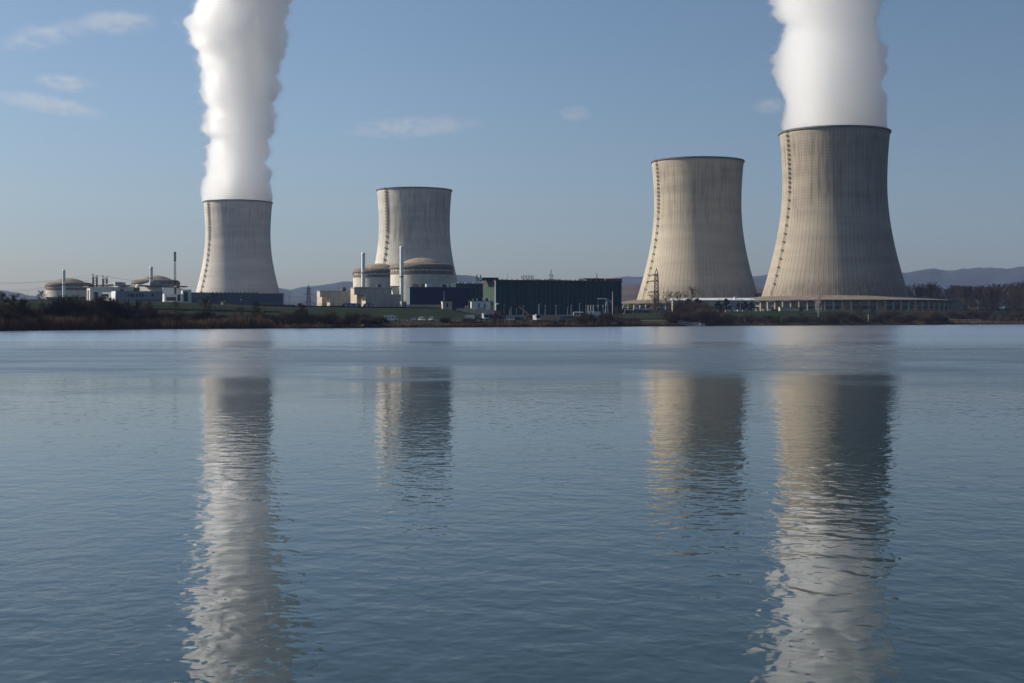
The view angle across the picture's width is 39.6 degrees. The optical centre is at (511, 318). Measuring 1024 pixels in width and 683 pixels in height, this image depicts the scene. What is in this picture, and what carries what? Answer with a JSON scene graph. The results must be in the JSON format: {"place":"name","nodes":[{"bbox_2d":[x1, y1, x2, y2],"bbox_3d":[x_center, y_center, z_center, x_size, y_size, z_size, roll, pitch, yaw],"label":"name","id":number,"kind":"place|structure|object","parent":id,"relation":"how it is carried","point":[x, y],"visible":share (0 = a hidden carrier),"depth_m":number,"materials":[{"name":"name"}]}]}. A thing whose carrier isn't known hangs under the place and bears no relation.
{"place":"outdoors","nodes":[
{"label":"outdoors","id":0,"kind":"place"},
{"bbox_2d":[62,270,65,296],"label":"vent stack","id":1,"kind":"object","parent":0,"point":[63,283],"visible":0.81,"depth_m":1488.80,"materials":[{"name":"grey metal"}]},
{"bbox_2d":[355,316,367,324],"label":"leafless bush","id":2,"kind":"object","parent":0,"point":[363,320],"visible":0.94,"depth_m":622.21,"materials":[{"name":"brown plant"}]},
{"bbox_2d":[361,253,364,286],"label":"vent stack","id":3,"kind":"object","parent":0,"point":[362,269],"visible":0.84,"depth_m":1288.60,"materials":[{"name":"grey metal"}]},
{"bbox_2d":[407,284,471,311],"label":"navy building","id":4,"kind":"structure","parent":0,"point":[459,297],"depth_m":1026.99,"materials":[{"name":"blue metal"}]},
{"bbox_2d":[0,324,1023,682],"bbox_3d":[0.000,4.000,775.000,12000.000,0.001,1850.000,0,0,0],"label":"water","id":5,"kind":"structure","parent":0,"point":[736,504],"depth_m":30.46,"materials":[{"name":"blue liquid"}]},
{"bbox_2d":[678,320,704,325],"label":"jetty","id":6,"kind":"object","parent":5,"relation":"on","point":[702,324],"visible":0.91,"depth_m":770.97,"materials":[{"name":"metal"}]},
{"bbox_2d":[0,299,1023,330],"bbox_3d":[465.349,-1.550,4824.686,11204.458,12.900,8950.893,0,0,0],"label":"ground","id":7,"kind":"structure","parent":0,"point":[405,314],"depth_m":711.60,"materials":[{"name":"green plant"}]},
{"bbox_2d":[0,292,7,304],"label":"bare tree","id":8,"kind":"object","parent":7,"relation":"on","point":[3,295],"visible":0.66,"depth_m":521.36,"materials":[{"name":"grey plant"}]},
{"bbox_2d":[1,293,27,311],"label":"bare tree","id":9,"kind":"object","parent":7,"relation":"on","point":[13,301],"visible":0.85,"depth_m":489.54,"materials":[{"name":"brown plant"}]},
{"bbox_2d":[9,300,33,316],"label":"leafless bush","id":10,"kind":"object","parent":7,"relation":"on","point":[24,311],"visible":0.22,"depth_m":488.72,"materials":[{"name":"brown plant"}]},
{"bbox_2d":[32,298,69,317],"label":"leafless bush","id":11,"kind":"object","parent":7,"relation":"on","point":[52,311],"visible":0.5,"depth_m":511.07,"materials":[{"name":"brown plant"}]},
{"bbox_2d":[42,296,80,316],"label":"leafless bush","id":12,"kind":"object","parent":7,"relation":"on","point":[67,307],"visible":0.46,"depth_m":516.47,"materials":[{"name":"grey plant"}]},
{"bbox_2d":[45,278,91,298],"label":"reactor building","id":13,"kind":"structure","parent":7,"relation":"on","point":[77,288],"depth_m":1552.47,"materials":[{"name":"concrete"}]},
{"bbox_2d":[48,294,99,315],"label":"leafless bush","id":14,"kind":"object","parent":7,"relation":"on","point":[80,307],"visible":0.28,"depth_m":520.62,"materials":[{"name":"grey plant"}]},
{"bbox_2d":[65,310,91,323],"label":"leafless bush","id":15,"kind":"object","parent":7,"relation":"on","point":[80,314],"visible":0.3,"depth_m":511.10,"materials":[{"name":"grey plant"}]},
{"bbox_2d":[68,299,100,316],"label":"leafless bush","id":16,"kind":"object","parent":7,"relation":"on","point":[86,306],"visible":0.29,"depth_m":521.94,"materials":[{"name":"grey plant"}]},
{"bbox_2d":[88,300,112,317],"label":"leafless bush","id":17,"kind":"object","parent":7,"relation":"on","point":[97,303],"visible":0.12,"depth_m":532.49,"materials":[{"name":"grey plant"}]},
{"bbox_2d":[96,295,112,309],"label":"bare tree","id":18,"kind":"object","parent":7,"relation":"on","point":[101,298],"visible":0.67,"depth_m":538.60,"materials":[{"name":"brown plant"}]},
{"bbox_2d":[96,300,127,316],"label":"leafless bush","id":19,"kind":"object","parent":7,"relation":"on","point":[121,309],"visible":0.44,"depth_m":539.52,"materials":[{"name":"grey plant"}]},
{"bbox_2d":[96,294,127,314],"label":"leafless bush","id":20,"kind":"object","parent":7,"relation":"on","point":[107,304],"visible":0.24,"depth_m":540.83,"materials":[{"name":"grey plant"}]},
{"bbox_2d":[83,282,161,301],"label":"white office","id":21,"kind":"structure","parent":7,"relation":"on","point":[127,292],"depth_m":961.07,"materials":[{"name":"paint"}]},
{"bbox_2d":[134,304,154,319],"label":"leafless bush","id":22,"kind":"object","parent":7,"relation":"on","point":[148,312],"visible":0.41,"depth_m":562.92,"materials":[{"name":"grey plant"}]},
{"bbox_2d":[131,275,179,287],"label":"reactor building","id":23,"kind":"structure","parent":7,"relation":"on","point":[163,280],"depth_m":1490.97,"materials":[{"name":"concrete"}]},
{"bbox_2d":[136,282,190,302],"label":"white office","id":24,"kind":"structure","parent":7,"relation":"on","point":[171,294],"depth_m":1002.70,"materials":[{"name":"paint"}]},
{"bbox_2d":[167,300,181,314],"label":"bare tree","id":25,"kind":"object","parent":7,"relation":"on","point":[174,305],"visible":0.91,"depth_m":585.14,"materials":[{"name":"grey plant"}]},
{"bbox_2d":[192,309,211,317],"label":"leafless bush","id":26,"kind":"object","parent":7,"relation":"on","point":[204,314],"visible":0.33,"depth_m":580.10,"materials":[{"name":"brown plant"}]},
{"bbox_2d":[196,295,216,313],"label":"bare tree","id":27,"kind":"object","parent":7,"relation":"on","point":[205,300],"visible":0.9,"depth_m":591.08,"materials":[{"name":"grey plant"}]},
{"bbox_2d":[133,308,279,311],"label":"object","id":28,"kind":"structure","parent":7,"relation":"on","point":[212,310],"depth_m":646.48,"materials":[{"name":"black concrete"}]},
{"bbox_2d":[191,292,283,305],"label":"blue hall","id":29,"kind":"structure","parent":7,"relation":"on","point":[237,298],"depth_m":1458.45,"materials":[{"name":"metal"}]},
{"bbox_2d":[196,199,279,293],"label":"cooling tower","id":30,"kind":"structure","parent":7,"relation":"on","point":[237,257],"depth_m":2042.62,"materials":[{"name":"grey concrete"}]},
{"bbox_2d":[251,301,260,314],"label":"bare tree","id":31,"kind":"object","parent":7,"relation":"on","point":[257,306],"visible":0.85,"depth_m":623.42,"materials":[{"name":"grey plant"}]},
{"bbox_2d":[252,310,270,318],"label":"leafless bush","id":32,"kind":"object","parent":7,"relation":"on","point":[264,315],"visible":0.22,"depth_m":600.60,"materials":[{"name":"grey plant"}]},
{"bbox_2d":[275,309,294,318],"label":"leafless bush","id":33,"kind":"object","parent":7,"relation":"on","point":[281,313],"visible":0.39,"depth_m":615.33,"materials":[{"name":"brown plant"}]},
{"bbox_2d":[290,314,303,324],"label":"leafless bush","id":34,"kind":"object","parent":7,"relation":"on","point":[294,320],"visible":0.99,"depth_m":597.85,"materials":[{"name":"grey plant"}]},
{"bbox_2d":[295,313,311,322],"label":"leafless bush","id":35,"kind":"object","parent":7,"relation":"on","point":[306,318],"visible":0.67,"depth_m":605.88,"materials":[{"name":"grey plant"}]},
{"bbox_2d":[305,284,312,305],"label":"power pylon","id":36,"kind":"object","parent":7,"relation":"on","point":[308,297],"visible":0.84,"depth_m":1149.09,"materials":[{"name":"grey metal"}]},
{"bbox_2d":[315,314,335,323],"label":"scrub","id":37,"kind":"object","parent":7,"relation":"on","point":[324,318],"visible":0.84,"depth_m":605.65,"materials":[{"name":"brown plant"}]},
{"bbox_2d":[325,310,340,318],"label":"scrub","id":38,"kind":"object","parent":7,"relation":"on","point":[334,315],"visible":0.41,"depth_m":621.99,"materials":[{"name":"brown plant"}]},
{"bbox_2d":[317,287,350,305],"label":"auxiliary building","id":39,"kind":"structure","parent":7,"relation":"on","point":[333,298],"depth_m":1154.48,"materials":[{"name":"concrete"}]},
{"bbox_2d":[337,314,348,325],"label":"leafless bush","id":40,"kind":"object","parent":7,"relation":"on","point":[340,321],"visible":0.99,"depth_m":612.50,"materials":[{"name":"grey plant"}]},
{"bbox_2d":[344,314,358,322],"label":"leafless bush","id":41,"kind":"object","parent":7,"relation":"on","point":[350,319],"visible":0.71,"depth_m":622.58,"materials":[{"name":"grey plant"}]},
{"bbox_2d":[258,305,455,310],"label":"wall","id":42,"kind":"structure","parent":7,"relation":"on","point":[354,306],"depth_m":731.83,"materials":[{"name":"black concrete"}]},
{"bbox_2d":[256,301,458,310],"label":"wire fence","id":43,"kind":"object","parent":7,"relation":"on","point":[390,305],"visible":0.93,"depth_m":733.88,"materials":[{"name":"black metal"}]},
{"bbox_2d":[352,263,390,287],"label":"reactor building","id":44,"kind":"structure","parent":7,"relation":"on","point":[378,273],"depth_m":1333.93,"materials":[{"name":"concrete"}]},
{"bbox_2d":[365,315,378,324],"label":"leafless bush","id":45,"kind":"object","parent":7,"relation":"on","point":[374,320],"visible":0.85,"depth_m":629.84,"materials":[{"name":"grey plant"}]},
{"bbox_2d":[351,284,406,306],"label":"auxiliary building","id":46,"kind":"structure","parent":7,"relation":"on","point":[380,295],"depth_m":1055.01,"materials":[{"name":"concrete"}]},
{"bbox_2d":[399,246,403,301],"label":"vent stack","id":47,"kind":"object","parent":7,"relation":"on","point":[401,276],"visible":0.82,"depth_m":1086.73,"materials":[{"name":"grey metal"}]},
{"bbox_2d":[390,286,399,293],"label":"buttress","id":48,"kind":"structure","parent":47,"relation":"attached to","point":[395,289],"depth_m":1090.00,"materials":[{"name":"concrete"}]},
{"bbox_2d":[375,187,457,282],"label":"cooling tower","id":49,"kind":"structure","parent":7,"relation":"on","point":[414,222],"depth_m":1849.79,"materials":[{"name":"grey concrete"}]},
{"bbox_2d":[389,258,453,301],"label":"reactor building","id":50,"kind":"structure","parent":7,"relation":"on","point":[433,272],"depth_m":1103.64,"materials":[{"name":"concrete"}]},
{"bbox_2d":[410,305,439,307],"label":"retaining wall","id":51,"kind":"structure","parent":7,"relation":"on","point":[437,306],"depth_m":764.97,"materials":[{"name":"grey concrete"}]},
{"bbox_2d":[437,316,452,322],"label":"leafless bush","id":52,"kind":"object","parent":7,"relation":"on","point":[446,320],"visible":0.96,"depth_m":660.88,"materials":[{"name":"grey plant"}]},
{"bbox_2d":[441,301,452,309],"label":"building","id":53,"kind":"structure","parent":7,"relation":"on","point":[446,304],"depth_m":760.67,"materials":[{"name":"concrete"}]},
{"bbox_2d":[446,282,482,300],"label":"service annex","id":54,"kind":"object","parent":7,"relation":"on","point":[477,290],"visible":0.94,"depth_m":1066.69,"materials":[{"name":"metal"}]},
{"bbox_2d":[456,307,493,314],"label":"ramp wall","id":55,"kind":"structure","parent":7,"relation":"on","point":[476,310],"depth_m":770.00,"materials":[{"name":"concrete"}]},
{"bbox_2d":[470,297,493,309],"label":"pump house","id":56,"kind":"structure","parent":7,"relation":"on","point":[487,304],"depth_m":800.53,"materials":[{"name":"white concrete"}]},
{"bbox_2d":[8,312,1023,325],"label":"undergrowth","id":57,"kind":"object","parent":7,"relation":"on","point":[630,319],"visible":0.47,"depth_m":780.81,"materials":[{"name":"plant"}]},
{"bbox_2d":[476,275,622,314],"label":"turbine hall","id":58,"kind":"structure","parent":7,"relation":"on","point":[531,295],"depth_m":912.52,"materials":[{"name":"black metal"}]},
{"bbox_2d":[560,315,578,318],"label":"site barrier","id":59,"kind":"object","parent":7,"relation":"on","point":[566,316],"visible":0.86,"depth_m":744.80,"materials":[{"name":"grey metal"}]},
{"bbox_2d":[588,298,608,315],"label":"switchyard gantry","id":60,"kind":"object","parent":7,"relation":"on","point":[601,307],"visible":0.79,"depth_m":791.00,"materials":[{"name":"metal"}]},
{"bbox_2d":[600,313,614,321],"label":"leafless bush","id":61,"kind":"object","parent":7,"relation":"on","point":[603,317],"visible":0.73,"depth_m":723.18,"materials":[{"name":"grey plant"}]},
{"bbox_2d":[647,268,658,312],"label":"power pylon","id":62,"kind":"object","parent":7,"relation":"on","point":[656,281],"visible":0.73,"depth_m":1178.95,"materials":[{"name":"black metal"}]},
{"bbox_2d":[645,293,670,318],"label":"bare tree","id":63,"kind":"object","parent":7,"relation":"on","point":[655,300],"visible":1,"depth_m":809.71,"materials":[{"name":"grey plant"}]},
{"bbox_2d":[661,290,677,310],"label":"bare tree","id":64,"kind":"object","parent":7,"relation":"on","point":[666,299],"visible":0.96,"depth_m":898.91,"materials":[{"name":"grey plant"}]},
{"bbox_2d":[659,308,684,320],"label":"leafless bush","id":65,"kind":"object","parent":7,"relation":"on","point":[667,312],"visible":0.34,"depth_m":792.42,"materials":[{"name":"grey plant"}]},
{"bbox_2d":[663,312,682,322],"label":"leafless bush","id":66,"kind":"object","parent":7,"relation":"on","point":[672,318],"visible":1,"depth_m":772.56,"materials":[{"name":"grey plant"}]},
{"bbox_2d":[671,291,686,306],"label":"bare tree","id":67,"kind":"object","parent":7,"relation":"on","point":[679,297],"visible":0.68,"depth_m":911.84,"materials":[{"name":"grey plant"}]},
{"bbox_2d":[674,312,692,321],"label":"leafless bush","id":68,"kind":"object","parent":7,"relation":"on","point":[684,318],"visible":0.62,"depth_m":784.44,"materials":[{"name":"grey plant"}]},
{"bbox_2d":[674,301,704,312],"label":"leafless bush","id":69,"kind":"object","parent":7,"relation":"on","point":[693,307],"visible":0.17,"depth_m":830.15,"materials":[{"name":"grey plant"}]},
{"bbox_2d":[622,156,757,313],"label":"cooling tower","id":70,"kind":"structure","parent":7,"relation":"on","point":[697,241],"depth_m":1500.60,"materials":[{"name":"concrete"}]},
{"bbox_2d":[683,287,700,306],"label":"bare tree","id":71,"kind":"object","parent":7,"relation":"on","point":[692,293],"visible":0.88,"depth_m":926.05,"materials":[{"name":"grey plant"}]},
{"bbox_2d":[687,308,698,319],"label":"leafless bush","id":72,"kind":"object","parent":7,"relation":"on","point":[691,314],"visible":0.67,"depth_m":802.38,"materials":[{"name":"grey plant"}]},
{"bbox_2d":[691,300,713,311],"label":"leafless bush","id":73,"kind":"object","parent":7,"relation":"on","point":[704,305],"visible":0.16,"depth_m":855.27,"materials":[{"name":"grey plant"}]},
{"bbox_2d":[693,311,712,324],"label":"leafless bush","id":74,"kind":"object","parent":7,"relation":"on","point":[702,318],"visible":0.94,"depth_m":794.28,"materials":[{"name":"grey plant"}]},
{"bbox_2d":[699,307,719,318],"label":"leafless bush","id":75,"kind":"object","parent":7,"relation":"on","point":[712,312],"visible":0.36,"depth_m":810.25,"materials":[{"name":"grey plant"}]},
{"bbox_2d":[669,297,754,311],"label":"white roof shed","id":76,"kind":"structure","parent":7,"relation":"on","point":[734,301],"depth_m":1092.42,"materials":[{"name":"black metal"}]},
{"bbox_2d":[709,314,722,323],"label":"leafless bush","id":77,"kind":"object","parent":7,"relation":"on","point":[717,319],"visible":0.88,"depth_m":803.33,"materials":[{"name":"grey plant"}]},
{"bbox_2d":[712,301,724,309],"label":"pine tree","id":78,"kind":"object","parent":7,"relation":"on","point":[717,304],"visible":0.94,"depth_m":1003.94,"materials":[{"name":"green plant"}]},
{"bbox_2d":[718,310,731,318],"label":"leafless bush","id":79,"kind":"object","parent":7,"relation":"on","point":[722,314],"visible":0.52,"depth_m":840.50,"materials":[{"name":"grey plant"}]},
{"bbox_2d":[720,298,731,309],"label":"pine tree","id":80,"kind":"object","parent":7,"relation":"on","point":[726,301],"visible":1,"depth_m":996.28,"materials":[{"name":"green plant"}]},
{"bbox_2d":[778,307,794,310],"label":"pale shed","id":81,"kind":"structure","parent":7,"relation":"on","point":[786,308],"depth_m":1060.00,"materials":[{"name":"grey concrete"}]},
{"bbox_2d":[797,316,810,323],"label":"leafless bush","id":82,"kind":"object","parent":7,"relation":"on","point":[806,319],"visible":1,"depth_m":844.30,"materials":[{"name":"grey plant"}]},
{"bbox_2d":[814,291,822,315],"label":"bare birch","id":83,"kind":"object","parent":7,"relation":"on","point":[818,300],"visible":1,"depth_m":910.05,"materials":[{"name":"grey plant"}]},
{"bbox_2d":[822,314,835,323],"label":"leafless bush","id":84,"kind":"object","parent":7,"relation":"on","point":[830,319],"visible":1,"depth_m":862.65,"materials":[{"name":"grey plant"}]},
{"bbox_2d":[833,311,849,318],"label":"leafless bush","id":85,"kind":"object","parent":7,"relation":"on","point":[842,315],"visible":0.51,"depth_m":889.78,"materials":[{"name":"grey plant"}]},
{"bbox_2d":[753,125,962,310],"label":"cooling tower","id":86,"kind":"structure","parent":7,"relation":"on","point":[835,246],"depth_m":1258.99,"materials":[{"name":"concrete"}]},
{"bbox_2d":[755,280,1023,310],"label":"woodland","id":87,"kind":"object","parent":7,"relation":"on","point":[934,290],"visible":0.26,"depth_m":1575.00,"materials":[{"name":"plant"}]},
{"bbox_2d":[894,313,909,322],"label":"leafless bush","id":88,"kind":"object","parent":7,"relation":"on","point":[900,317],"visible":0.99,"depth_m":922.99,"materials":[{"name":"grey plant"}]},
{"bbox_2d":[916,313,934,322],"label":"leafless bush","id":89,"kind":"object","parent":7,"relation":"on","point":[923,318],"visible":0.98,"depth_m":934.76,"materials":[{"name":"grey plant"}]},
{"bbox_2d":[920,310,938,321],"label":"leafless bush","id":90,"kind":"object","parent":7,"relation":"on","point":[933,315],"visible":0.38,"depth_m":949.73,"materials":[{"name":"grey plant"}]},
{"bbox_2d":[960,286,978,306],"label":"bare tree","id":91,"kind":"object","parent":7,"relation":"on","point":[970,301],"visible":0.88,"depth_m":1102.38,"materials":[{"name":"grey plant"}]},
{"bbox_2d":[972,286,984,309],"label":"bare tree","id":92,"kind":"object","parent":7,"relation":"on","point":[979,293],"visible":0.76,"depth_m":1117.14,"materials":[{"name":"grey plant"}]},
{"bbox_2d":[978,288,993,310],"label":"bare tree","id":93,"kind":"object","parent":7,"relation":"on","point":[986,292],"visible":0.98,"depth_m":1098.03,"materials":[{"name":"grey plant"}]},
{"bbox_2d":[985,290,1003,312],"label":"bare tree","id":94,"kind":"object","parent":7,"relation":"on","point":[995,295],"visible":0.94,"depth_m":1092.84,"materials":[{"name":"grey plant"}]},
{"bbox_2d":[994,285,1007,308],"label":"bare tree","id":95,"kind":"object","parent":7,"relation":"on","point":[1002,303],"visible":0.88,"depth_m":1148.52,"materials":[{"name":"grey plant"}]},
{"bbox_2d":[1003,298,1012,311],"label":"bare tree","id":96,"kind":"object","parent":7,"relation":"on","point":[1009,302],"visible":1,"depth_m":1094.53,"materials":[{"name":"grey plant"}]},
{"bbox_2d":[1006,283,1019,309],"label":"bare tree","id":97,"kind":"object","parent":7,"relation":"on","point":[1014,292],"visible":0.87,"depth_m":1168.01,"materials":[{"name":"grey plant"}]},
{"bbox_2d":[1016,282,1023,310],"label":"bare tree","id":98,"kind":"object","parent":7,"relation":"on","point":[1022,287],"visible":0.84,"depth_m":1179.91,"materials":[{"name":"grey plant"}]},
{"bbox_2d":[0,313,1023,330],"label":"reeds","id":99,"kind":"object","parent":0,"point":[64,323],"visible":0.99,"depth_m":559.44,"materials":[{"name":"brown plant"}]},
{"bbox_2d":[0,266,1023,308],"bbox_3d":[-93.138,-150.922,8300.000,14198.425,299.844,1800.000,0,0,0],"label":"hills","id":100,"kind":"structure","parent":0,"point":[974,277],"depth_m":8021.41,"materials":[{"name":"grey"}]},
{"bbox_2d":[0,0,1023,298],"label":"sky","id":101,"kind":"structure","parent":0,"point":[545,122],"materials":[{"name":"blue"}]},
{"bbox_2d":[487,313,621,319],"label":"car park","id":102,"kind":"structure","parent":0,"point":[550,317],"depth_m":757.53,"materials":[{"name":"grey asphalt"}]},
{"bbox_2d":[622,284,763,301],"bbox_3d":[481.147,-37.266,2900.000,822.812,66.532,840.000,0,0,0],"label":"wooded hill","id":103,"kind":"structure","parent":0,"point":[630,292],"depth_m":2746.60,"materials":[{"name":"plant"}]},
{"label":"lakeside road","id":104,"kind":"structure","parent":0,"visible":0},
{"bbox_2d":[384,315,397,320],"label":"camper van","id":105,"kind":"object","parent":104,"relation":"on","point":[393,317],"visible":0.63,"depth_m":658.63,"materials":[{"name":"white paint"}]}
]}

